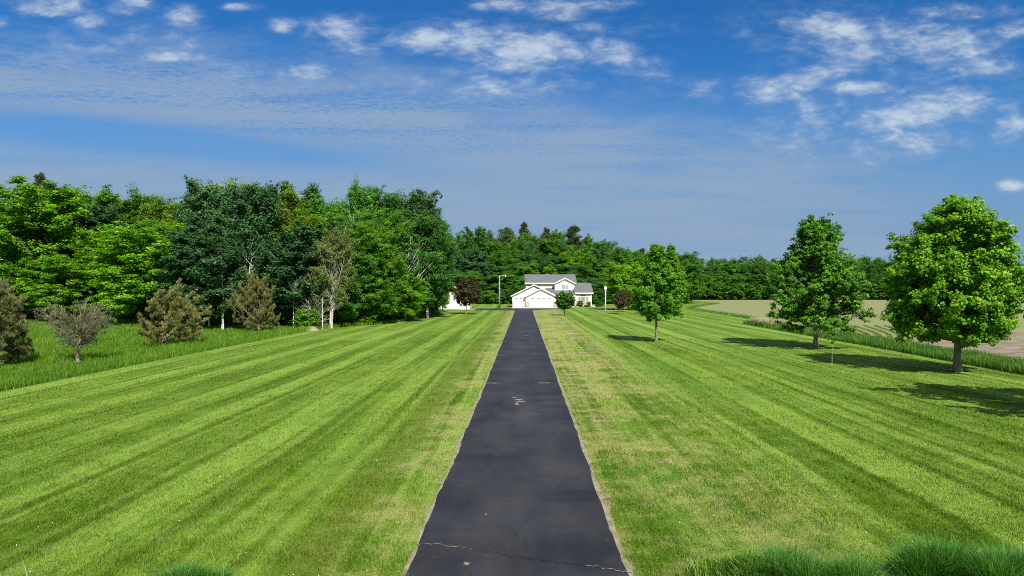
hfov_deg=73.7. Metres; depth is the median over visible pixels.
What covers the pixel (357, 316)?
shrub
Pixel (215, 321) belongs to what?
shrub
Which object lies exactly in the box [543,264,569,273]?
broadleaf tree
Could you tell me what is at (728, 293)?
shrub
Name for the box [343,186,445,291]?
oak tree
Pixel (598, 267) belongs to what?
broadleaf tree
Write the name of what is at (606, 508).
drive margin
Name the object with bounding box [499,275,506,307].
yard light
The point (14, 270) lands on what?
broadleaf tree
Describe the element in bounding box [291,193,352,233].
broadleaf tree
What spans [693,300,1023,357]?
field
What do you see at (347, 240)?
oak tree
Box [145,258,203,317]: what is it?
broadleaf tree
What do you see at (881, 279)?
oak tree
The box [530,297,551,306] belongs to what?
garage door
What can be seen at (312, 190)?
oak tree
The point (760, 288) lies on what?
shrub
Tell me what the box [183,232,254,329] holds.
aspen tree
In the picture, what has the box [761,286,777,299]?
shrub
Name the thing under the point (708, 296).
shrub
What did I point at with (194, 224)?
aspen tree
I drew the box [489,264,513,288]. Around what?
oak tree
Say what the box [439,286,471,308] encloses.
shed
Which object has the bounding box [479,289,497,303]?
shrub
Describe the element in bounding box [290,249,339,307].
aspen tree
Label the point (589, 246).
broadleaf tree
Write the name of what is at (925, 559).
ditch grass
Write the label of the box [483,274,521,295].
broadleaf tree
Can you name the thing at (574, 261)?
broadleaf tree
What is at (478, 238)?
oak tree
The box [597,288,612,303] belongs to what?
shrub
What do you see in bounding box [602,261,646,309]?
lime tree
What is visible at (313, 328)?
boulder
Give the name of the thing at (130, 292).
broadleaf tree
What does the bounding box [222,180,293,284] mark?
aspen tree
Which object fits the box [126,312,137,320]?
shrub
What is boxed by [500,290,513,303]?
shrub
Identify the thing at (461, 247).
oak tree
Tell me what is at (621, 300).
purple leaf tree
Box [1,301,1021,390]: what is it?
meadow
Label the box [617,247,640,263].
broadleaf tree
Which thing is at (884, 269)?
oak tree
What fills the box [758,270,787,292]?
oak tree
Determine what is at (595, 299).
shrub
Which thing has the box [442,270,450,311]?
broadleaf tree
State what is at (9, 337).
pine tree
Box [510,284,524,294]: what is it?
shrub
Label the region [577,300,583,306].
shrub
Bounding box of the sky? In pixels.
[0,0,1023,270]
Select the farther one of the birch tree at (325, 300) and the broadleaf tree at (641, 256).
the broadleaf tree at (641, 256)
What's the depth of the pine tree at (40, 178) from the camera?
115.59 m
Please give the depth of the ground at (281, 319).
119.79 m
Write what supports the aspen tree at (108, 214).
on the ground at (281, 319)
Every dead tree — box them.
[301,224,362,326]
[318,241,350,327]
[396,239,431,319]
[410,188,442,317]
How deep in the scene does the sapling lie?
41.03 m
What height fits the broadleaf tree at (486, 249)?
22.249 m
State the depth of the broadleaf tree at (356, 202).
100.71 m
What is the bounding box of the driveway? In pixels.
[406,308,631,575]
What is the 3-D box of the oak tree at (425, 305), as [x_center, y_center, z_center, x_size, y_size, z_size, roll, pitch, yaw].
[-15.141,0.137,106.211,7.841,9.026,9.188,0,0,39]
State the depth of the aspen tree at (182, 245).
77.96 m
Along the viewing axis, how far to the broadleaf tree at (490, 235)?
246.49 m
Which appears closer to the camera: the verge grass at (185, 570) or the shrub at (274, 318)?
the verge grass at (185, 570)
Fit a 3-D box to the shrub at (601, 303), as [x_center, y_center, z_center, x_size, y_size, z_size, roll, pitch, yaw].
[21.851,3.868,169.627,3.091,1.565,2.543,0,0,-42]
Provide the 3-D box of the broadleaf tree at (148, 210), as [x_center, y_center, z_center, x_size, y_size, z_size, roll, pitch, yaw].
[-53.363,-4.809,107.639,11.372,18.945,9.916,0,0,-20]
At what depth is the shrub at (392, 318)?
94.10 m
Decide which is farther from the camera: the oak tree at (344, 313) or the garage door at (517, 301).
the garage door at (517, 301)
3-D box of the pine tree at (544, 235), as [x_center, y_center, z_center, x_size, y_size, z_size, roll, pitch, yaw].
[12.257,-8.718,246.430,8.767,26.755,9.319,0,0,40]
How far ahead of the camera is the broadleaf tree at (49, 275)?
90.06 m
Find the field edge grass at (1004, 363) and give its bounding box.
[743,320,1023,374]
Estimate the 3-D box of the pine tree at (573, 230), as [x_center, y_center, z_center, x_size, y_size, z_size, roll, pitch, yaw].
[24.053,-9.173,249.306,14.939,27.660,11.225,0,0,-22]
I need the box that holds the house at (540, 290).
[511,274,593,306]
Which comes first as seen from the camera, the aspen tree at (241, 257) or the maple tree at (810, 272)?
the maple tree at (810, 272)
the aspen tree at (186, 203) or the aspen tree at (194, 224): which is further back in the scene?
the aspen tree at (186, 203)
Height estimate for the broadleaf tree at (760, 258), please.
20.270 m
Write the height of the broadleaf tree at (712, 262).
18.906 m
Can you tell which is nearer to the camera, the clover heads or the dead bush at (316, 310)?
the clover heads
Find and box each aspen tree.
[62,202,130,270]
[152,229,216,325]
[169,211,230,290]
[171,174,235,240]
[174,187,214,247]
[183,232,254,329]
[202,208,238,245]
[213,251,255,314]
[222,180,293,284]
[242,224,283,306]
[245,231,291,313]
[268,224,324,325]
[273,265,308,326]
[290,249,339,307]
[451,249,470,269]
[452,261,477,279]
[456,259,492,288]
[463,249,490,262]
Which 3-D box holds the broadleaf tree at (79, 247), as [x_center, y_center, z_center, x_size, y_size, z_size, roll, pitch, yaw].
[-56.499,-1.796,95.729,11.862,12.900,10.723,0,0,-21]
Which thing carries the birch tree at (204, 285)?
on the ground at (281, 319)
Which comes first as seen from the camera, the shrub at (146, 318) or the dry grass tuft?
the dry grass tuft
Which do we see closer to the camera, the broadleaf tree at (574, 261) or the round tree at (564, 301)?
the round tree at (564, 301)
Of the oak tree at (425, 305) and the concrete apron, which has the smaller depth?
the oak tree at (425, 305)
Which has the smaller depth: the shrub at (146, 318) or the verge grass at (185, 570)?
the verge grass at (185, 570)
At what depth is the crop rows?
72.79 m
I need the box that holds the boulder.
[307,326,318,330]
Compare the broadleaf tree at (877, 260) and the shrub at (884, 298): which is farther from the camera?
the broadleaf tree at (877, 260)
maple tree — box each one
[627,243,686,341]
[665,243,688,299]
[759,212,877,347]
[879,193,1023,371]
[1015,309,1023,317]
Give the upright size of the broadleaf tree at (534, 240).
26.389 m
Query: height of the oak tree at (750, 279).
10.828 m
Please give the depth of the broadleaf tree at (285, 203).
96.32 m
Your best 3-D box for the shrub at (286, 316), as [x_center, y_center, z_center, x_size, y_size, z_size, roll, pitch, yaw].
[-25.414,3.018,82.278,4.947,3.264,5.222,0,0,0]
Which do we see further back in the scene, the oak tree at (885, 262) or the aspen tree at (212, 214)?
the oak tree at (885, 262)
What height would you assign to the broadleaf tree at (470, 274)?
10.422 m
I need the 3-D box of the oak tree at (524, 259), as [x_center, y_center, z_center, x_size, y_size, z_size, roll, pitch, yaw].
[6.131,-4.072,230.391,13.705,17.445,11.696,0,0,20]
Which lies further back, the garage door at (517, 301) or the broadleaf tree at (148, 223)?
the garage door at (517, 301)
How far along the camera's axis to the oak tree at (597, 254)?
231.00 m
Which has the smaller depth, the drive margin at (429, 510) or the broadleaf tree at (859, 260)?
the drive margin at (429, 510)
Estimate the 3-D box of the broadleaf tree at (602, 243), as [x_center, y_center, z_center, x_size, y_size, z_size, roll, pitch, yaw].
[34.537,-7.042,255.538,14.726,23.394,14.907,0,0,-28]
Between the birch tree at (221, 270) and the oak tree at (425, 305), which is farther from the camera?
the oak tree at (425, 305)
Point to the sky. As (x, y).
(711, 128)
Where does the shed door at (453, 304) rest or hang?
in the shed
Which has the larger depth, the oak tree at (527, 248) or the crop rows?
the oak tree at (527, 248)
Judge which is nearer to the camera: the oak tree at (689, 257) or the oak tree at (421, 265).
the oak tree at (421, 265)
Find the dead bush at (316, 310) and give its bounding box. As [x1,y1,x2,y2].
[296,297,331,324]
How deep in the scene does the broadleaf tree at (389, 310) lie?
87.41 m
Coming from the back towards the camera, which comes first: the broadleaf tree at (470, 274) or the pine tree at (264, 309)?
the broadleaf tree at (470, 274)
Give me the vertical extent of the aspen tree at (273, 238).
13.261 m
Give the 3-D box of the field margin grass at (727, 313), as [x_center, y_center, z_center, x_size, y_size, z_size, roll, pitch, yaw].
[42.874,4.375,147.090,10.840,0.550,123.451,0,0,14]
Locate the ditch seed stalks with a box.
[725,537,1023,573]
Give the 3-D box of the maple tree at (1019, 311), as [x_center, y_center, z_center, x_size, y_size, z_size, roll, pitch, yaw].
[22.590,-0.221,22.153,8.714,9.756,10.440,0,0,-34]
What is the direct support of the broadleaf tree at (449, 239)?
on the ground at (281, 319)
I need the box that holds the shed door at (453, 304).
[446,299,460,308]
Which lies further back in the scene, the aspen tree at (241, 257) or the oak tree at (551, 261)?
the oak tree at (551, 261)
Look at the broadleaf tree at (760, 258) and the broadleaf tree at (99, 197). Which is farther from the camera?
the broadleaf tree at (760, 258)
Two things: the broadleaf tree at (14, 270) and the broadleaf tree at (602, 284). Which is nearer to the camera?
the broadleaf tree at (14, 270)
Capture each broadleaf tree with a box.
[0,175,95,319]
[0,198,59,308]
[0,249,23,278]
[0,256,47,314]
[17,255,104,320]
[43,183,121,250]
[66,229,143,319]
[83,220,185,323]
[104,193,164,226]
[117,197,179,273]
[119,182,184,242]
[131,210,171,295]
[133,194,181,228]
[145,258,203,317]
[193,175,261,214]
[238,181,306,313]
[257,209,325,323]
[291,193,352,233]
[322,195,348,214]
[337,238,392,324]
[342,219,409,312]
[345,170,391,225]
[353,207,414,278]
[357,260,405,322]
[389,275,427,318]
[437,218,453,293]
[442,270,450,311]
[450,269,481,288]
[451,231,464,244]
[471,241,493,259]
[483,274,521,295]
[485,250,516,273]
[488,232,513,246]
[491,236,518,265]
[504,231,532,259]
[507,261,540,277]
[507,275,523,292]
[529,229,561,255]
[537,237,570,260]
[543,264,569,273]
[549,229,567,248]
[558,251,593,281]
[560,241,589,264]
[575,233,593,253]
[578,269,604,282]
[584,258,613,280]
[591,239,623,256]
[591,281,612,291]
[608,245,632,264]
[615,254,647,267]
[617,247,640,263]
[633,252,648,270]
[677,258,707,293]
[699,273,726,293]
[704,257,723,273]
[714,273,745,286]
[718,260,747,281]
[739,254,765,271]
[754,257,777,266]
[847,256,872,272]
[859,255,884,268]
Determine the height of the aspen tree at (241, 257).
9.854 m
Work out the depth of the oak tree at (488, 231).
247.68 m
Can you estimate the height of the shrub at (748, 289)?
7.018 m
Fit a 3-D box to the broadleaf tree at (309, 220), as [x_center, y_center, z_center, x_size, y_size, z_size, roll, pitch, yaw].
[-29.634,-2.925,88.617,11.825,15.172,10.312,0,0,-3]
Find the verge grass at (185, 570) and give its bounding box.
[142,554,240,575]
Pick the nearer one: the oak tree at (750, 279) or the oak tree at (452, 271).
the oak tree at (452, 271)
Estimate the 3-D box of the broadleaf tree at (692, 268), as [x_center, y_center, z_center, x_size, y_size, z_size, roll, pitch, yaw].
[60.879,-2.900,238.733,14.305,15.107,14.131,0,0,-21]
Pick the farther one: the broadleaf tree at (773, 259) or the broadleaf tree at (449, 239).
the broadleaf tree at (773, 259)
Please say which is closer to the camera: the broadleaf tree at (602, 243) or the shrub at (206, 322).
the shrub at (206, 322)
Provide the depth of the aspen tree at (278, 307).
80.62 m
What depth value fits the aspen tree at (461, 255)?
219.62 m
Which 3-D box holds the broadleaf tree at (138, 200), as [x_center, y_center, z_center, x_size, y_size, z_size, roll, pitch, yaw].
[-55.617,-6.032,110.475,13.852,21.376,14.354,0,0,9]
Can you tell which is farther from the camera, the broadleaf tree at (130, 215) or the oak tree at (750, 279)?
the oak tree at (750, 279)
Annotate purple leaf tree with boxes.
[451,276,482,313]
[613,290,626,313]
[619,289,630,311]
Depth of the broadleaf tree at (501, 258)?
223.43 m
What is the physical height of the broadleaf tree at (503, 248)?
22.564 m
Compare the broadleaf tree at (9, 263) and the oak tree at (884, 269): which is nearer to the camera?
the broadleaf tree at (9, 263)
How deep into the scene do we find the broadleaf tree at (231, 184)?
98.71 m
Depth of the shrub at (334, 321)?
82.73 m
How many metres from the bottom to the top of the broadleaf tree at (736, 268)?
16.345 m
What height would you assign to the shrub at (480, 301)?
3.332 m
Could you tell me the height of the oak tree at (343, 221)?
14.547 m
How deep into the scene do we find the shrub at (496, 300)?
196.97 m
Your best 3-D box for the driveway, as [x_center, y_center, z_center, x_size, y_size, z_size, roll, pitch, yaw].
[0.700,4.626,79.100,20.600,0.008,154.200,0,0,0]
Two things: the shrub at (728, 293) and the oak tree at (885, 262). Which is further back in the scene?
the oak tree at (885, 262)
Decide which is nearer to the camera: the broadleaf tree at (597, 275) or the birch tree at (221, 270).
the birch tree at (221, 270)
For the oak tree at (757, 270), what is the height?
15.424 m
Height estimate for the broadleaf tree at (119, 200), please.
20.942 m
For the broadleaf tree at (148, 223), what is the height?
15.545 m
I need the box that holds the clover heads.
[16,392,1023,574]
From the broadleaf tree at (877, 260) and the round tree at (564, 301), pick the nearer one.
the round tree at (564, 301)
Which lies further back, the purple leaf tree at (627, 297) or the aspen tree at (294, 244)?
the purple leaf tree at (627, 297)
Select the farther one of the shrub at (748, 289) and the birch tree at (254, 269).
the shrub at (748, 289)
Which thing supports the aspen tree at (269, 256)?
on the ground at (281, 319)
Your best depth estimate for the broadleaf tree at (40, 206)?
94.86 m
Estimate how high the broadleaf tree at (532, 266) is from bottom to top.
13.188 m
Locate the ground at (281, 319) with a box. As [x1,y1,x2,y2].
[16,299,886,327]
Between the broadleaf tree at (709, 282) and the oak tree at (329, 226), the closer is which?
the oak tree at (329, 226)
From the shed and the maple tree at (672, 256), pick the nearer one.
the maple tree at (672, 256)
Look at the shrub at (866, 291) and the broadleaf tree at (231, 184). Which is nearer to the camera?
the broadleaf tree at (231, 184)
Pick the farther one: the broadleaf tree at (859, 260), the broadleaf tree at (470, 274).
the broadleaf tree at (859, 260)
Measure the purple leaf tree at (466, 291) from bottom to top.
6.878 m
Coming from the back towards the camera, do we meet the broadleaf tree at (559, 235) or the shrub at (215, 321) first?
the broadleaf tree at (559, 235)
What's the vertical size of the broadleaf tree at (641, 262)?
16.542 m
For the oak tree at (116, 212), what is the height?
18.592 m
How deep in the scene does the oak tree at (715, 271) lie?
283.23 m
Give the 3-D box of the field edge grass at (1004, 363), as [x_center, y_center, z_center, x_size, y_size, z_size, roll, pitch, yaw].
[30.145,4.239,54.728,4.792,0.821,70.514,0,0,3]
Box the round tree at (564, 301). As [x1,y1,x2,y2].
[554,290,575,315]
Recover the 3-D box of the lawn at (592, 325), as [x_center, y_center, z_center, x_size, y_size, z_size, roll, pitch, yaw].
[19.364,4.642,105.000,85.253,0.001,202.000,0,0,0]
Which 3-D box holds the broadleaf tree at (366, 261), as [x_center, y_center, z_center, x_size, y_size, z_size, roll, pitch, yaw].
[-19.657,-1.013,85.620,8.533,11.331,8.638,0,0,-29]
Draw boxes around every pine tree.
[0,278,34,365]
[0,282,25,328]
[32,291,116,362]
[33,171,46,314]
[135,278,211,344]
[225,266,280,329]
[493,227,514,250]
[517,222,529,254]
[537,227,551,254]
[562,225,589,249]
[639,248,645,254]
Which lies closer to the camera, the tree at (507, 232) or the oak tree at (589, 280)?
the oak tree at (589, 280)
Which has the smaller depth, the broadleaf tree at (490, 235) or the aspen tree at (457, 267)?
the aspen tree at (457, 267)
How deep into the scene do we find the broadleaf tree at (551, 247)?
239.54 m
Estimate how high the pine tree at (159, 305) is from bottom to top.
5.610 m
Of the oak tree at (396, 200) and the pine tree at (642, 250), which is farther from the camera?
the pine tree at (642, 250)
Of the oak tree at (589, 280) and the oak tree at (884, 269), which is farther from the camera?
the oak tree at (884, 269)
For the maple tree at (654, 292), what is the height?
8.577 m
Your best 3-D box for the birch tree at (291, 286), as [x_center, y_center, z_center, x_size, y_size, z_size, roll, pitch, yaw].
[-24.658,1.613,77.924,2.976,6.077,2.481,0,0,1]
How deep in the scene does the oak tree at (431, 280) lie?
102.85 m
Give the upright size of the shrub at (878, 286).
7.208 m
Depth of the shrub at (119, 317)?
95.16 m
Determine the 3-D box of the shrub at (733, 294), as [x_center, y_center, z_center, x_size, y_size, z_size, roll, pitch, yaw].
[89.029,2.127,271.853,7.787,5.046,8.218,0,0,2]
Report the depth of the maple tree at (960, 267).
36.29 m
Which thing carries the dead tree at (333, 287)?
on the meadow
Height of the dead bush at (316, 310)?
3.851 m
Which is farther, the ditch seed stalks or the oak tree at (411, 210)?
the oak tree at (411, 210)
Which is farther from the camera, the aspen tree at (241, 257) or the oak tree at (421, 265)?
the oak tree at (421, 265)
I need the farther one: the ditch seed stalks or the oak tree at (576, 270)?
the oak tree at (576, 270)
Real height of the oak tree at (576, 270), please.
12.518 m
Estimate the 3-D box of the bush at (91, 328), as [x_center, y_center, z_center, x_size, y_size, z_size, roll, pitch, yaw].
[-27.372,2.391,42.612,4.830,4.571,4.454,0,0,-25]
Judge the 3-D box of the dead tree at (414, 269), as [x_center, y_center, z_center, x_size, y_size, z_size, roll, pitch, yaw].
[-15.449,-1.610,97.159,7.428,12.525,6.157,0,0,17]
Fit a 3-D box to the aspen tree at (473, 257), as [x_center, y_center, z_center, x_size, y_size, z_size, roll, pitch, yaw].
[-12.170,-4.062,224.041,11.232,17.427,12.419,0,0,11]
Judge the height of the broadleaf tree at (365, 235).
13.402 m
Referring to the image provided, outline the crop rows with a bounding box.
[834,325,914,340]
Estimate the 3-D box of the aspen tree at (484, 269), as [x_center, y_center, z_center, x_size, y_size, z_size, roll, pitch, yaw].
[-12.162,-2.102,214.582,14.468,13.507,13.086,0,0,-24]
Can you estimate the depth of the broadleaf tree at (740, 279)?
274.18 m
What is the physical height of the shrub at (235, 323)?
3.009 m
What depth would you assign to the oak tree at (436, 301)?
106.53 m
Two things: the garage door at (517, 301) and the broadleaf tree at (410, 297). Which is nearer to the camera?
the broadleaf tree at (410, 297)
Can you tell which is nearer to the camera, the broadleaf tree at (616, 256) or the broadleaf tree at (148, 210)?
the broadleaf tree at (148, 210)
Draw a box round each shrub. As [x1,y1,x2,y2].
[103,307,133,319]
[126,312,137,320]
[134,301,152,321]
[144,308,160,321]
[196,315,217,325]
[203,305,235,326]
[229,307,247,325]
[261,314,277,325]
[279,307,319,325]
[292,308,324,327]
[317,309,338,325]
[344,298,381,323]
[356,313,377,324]
[378,314,385,321]
[383,314,397,321]
[477,294,487,303]
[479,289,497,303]
[491,293,505,303]
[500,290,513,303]
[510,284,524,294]
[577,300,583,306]
[592,291,601,302]
[595,301,604,306]
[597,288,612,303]
[681,283,702,303]
[695,287,708,299]
[702,287,713,299]
[709,286,727,299]
[711,283,738,299]
[731,288,744,299]
[734,283,755,299]
[748,289,762,299]
[753,285,770,299]
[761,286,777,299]
[859,285,878,299]
[862,282,887,299]
[881,290,888,299]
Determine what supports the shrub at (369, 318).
on the ground at (281, 319)
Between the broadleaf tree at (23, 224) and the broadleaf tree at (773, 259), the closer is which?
the broadleaf tree at (23, 224)
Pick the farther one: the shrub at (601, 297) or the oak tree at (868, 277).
the oak tree at (868, 277)
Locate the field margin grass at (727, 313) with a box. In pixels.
[685,302,756,318]
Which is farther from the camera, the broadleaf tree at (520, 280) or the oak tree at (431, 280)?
the broadleaf tree at (520, 280)
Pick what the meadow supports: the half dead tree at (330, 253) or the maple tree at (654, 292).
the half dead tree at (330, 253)
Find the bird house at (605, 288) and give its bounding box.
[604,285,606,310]
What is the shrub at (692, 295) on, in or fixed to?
on the lawn at (592, 325)
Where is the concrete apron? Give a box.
[512,307,556,307]
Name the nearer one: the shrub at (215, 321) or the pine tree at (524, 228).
the shrub at (215, 321)
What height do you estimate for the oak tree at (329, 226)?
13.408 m
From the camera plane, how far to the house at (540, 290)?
169.21 m
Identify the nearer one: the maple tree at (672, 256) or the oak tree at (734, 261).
the maple tree at (672, 256)
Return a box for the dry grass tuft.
[749,316,782,327]
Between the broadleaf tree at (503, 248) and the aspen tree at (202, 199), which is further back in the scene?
the broadleaf tree at (503, 248)
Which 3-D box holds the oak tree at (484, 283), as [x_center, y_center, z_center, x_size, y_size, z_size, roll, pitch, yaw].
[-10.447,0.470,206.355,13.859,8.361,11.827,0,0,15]
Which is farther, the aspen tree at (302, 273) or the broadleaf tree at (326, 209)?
the broadleaf tree at (326, 209)
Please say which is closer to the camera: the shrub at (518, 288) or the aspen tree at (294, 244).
the aspen tree at (294, 244)
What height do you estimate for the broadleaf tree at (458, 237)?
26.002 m
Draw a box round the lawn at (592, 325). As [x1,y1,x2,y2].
[0,303,1023,575]
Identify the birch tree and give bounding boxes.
[190,237,215,326]
[207,243,237,329]
[237,231,264,312]
[281,276,307,326]
[312,266,334,328]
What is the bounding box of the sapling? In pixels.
[827,330,836,343]
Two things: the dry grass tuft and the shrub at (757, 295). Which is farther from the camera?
the shrub at (757, 295)
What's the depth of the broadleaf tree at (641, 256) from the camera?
247.92 m
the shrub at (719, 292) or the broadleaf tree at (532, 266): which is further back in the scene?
the shrub at (719, 292)
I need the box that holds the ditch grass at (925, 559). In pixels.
[686,524,1023,575]
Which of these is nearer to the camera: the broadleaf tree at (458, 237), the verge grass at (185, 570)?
the verge grass at (185, 570)
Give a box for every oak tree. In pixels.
[75,201,134,293]
[278,180,321,217]
[291,219,337,248]
[319,270,360,323]
[327,228,369,281]
[329,215,382,258]
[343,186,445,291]
[384,231,437,290]
[390,211,455,318]
[397,198,444,231]
[408,262,434,316]
[413,229,459,316]
[423,220,456,314]
[453,238,470,253]
[456,276,494,291]
[461,226,488,253]
[464,229,495,253]
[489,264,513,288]
[509,238,538,271]
[513,250,543,274]
[535,254,564,273]
[551,263,596,281]
[576,278,600,298]
[578,245,614,267]
[676,250,705,290]
[701,265,726,285]
[720,257,748,273]
[742,262,772,284]
[743,273,769,289]
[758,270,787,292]
[857,262,884,282]
[864,273,881,283]
[874,274,892,291]
[875,265,887,278]
[881,260,894,265]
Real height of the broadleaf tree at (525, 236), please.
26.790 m
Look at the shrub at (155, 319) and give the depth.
89.47 m
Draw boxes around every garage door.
[513,297,524,306]
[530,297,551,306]
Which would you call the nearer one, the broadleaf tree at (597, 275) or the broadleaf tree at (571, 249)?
the broadleaf tree at (597, 275)
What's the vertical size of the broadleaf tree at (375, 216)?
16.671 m
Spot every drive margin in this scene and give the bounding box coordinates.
[401,311,514,575]
[533,312,634,575]
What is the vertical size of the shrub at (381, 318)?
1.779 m
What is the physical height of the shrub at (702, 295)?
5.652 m

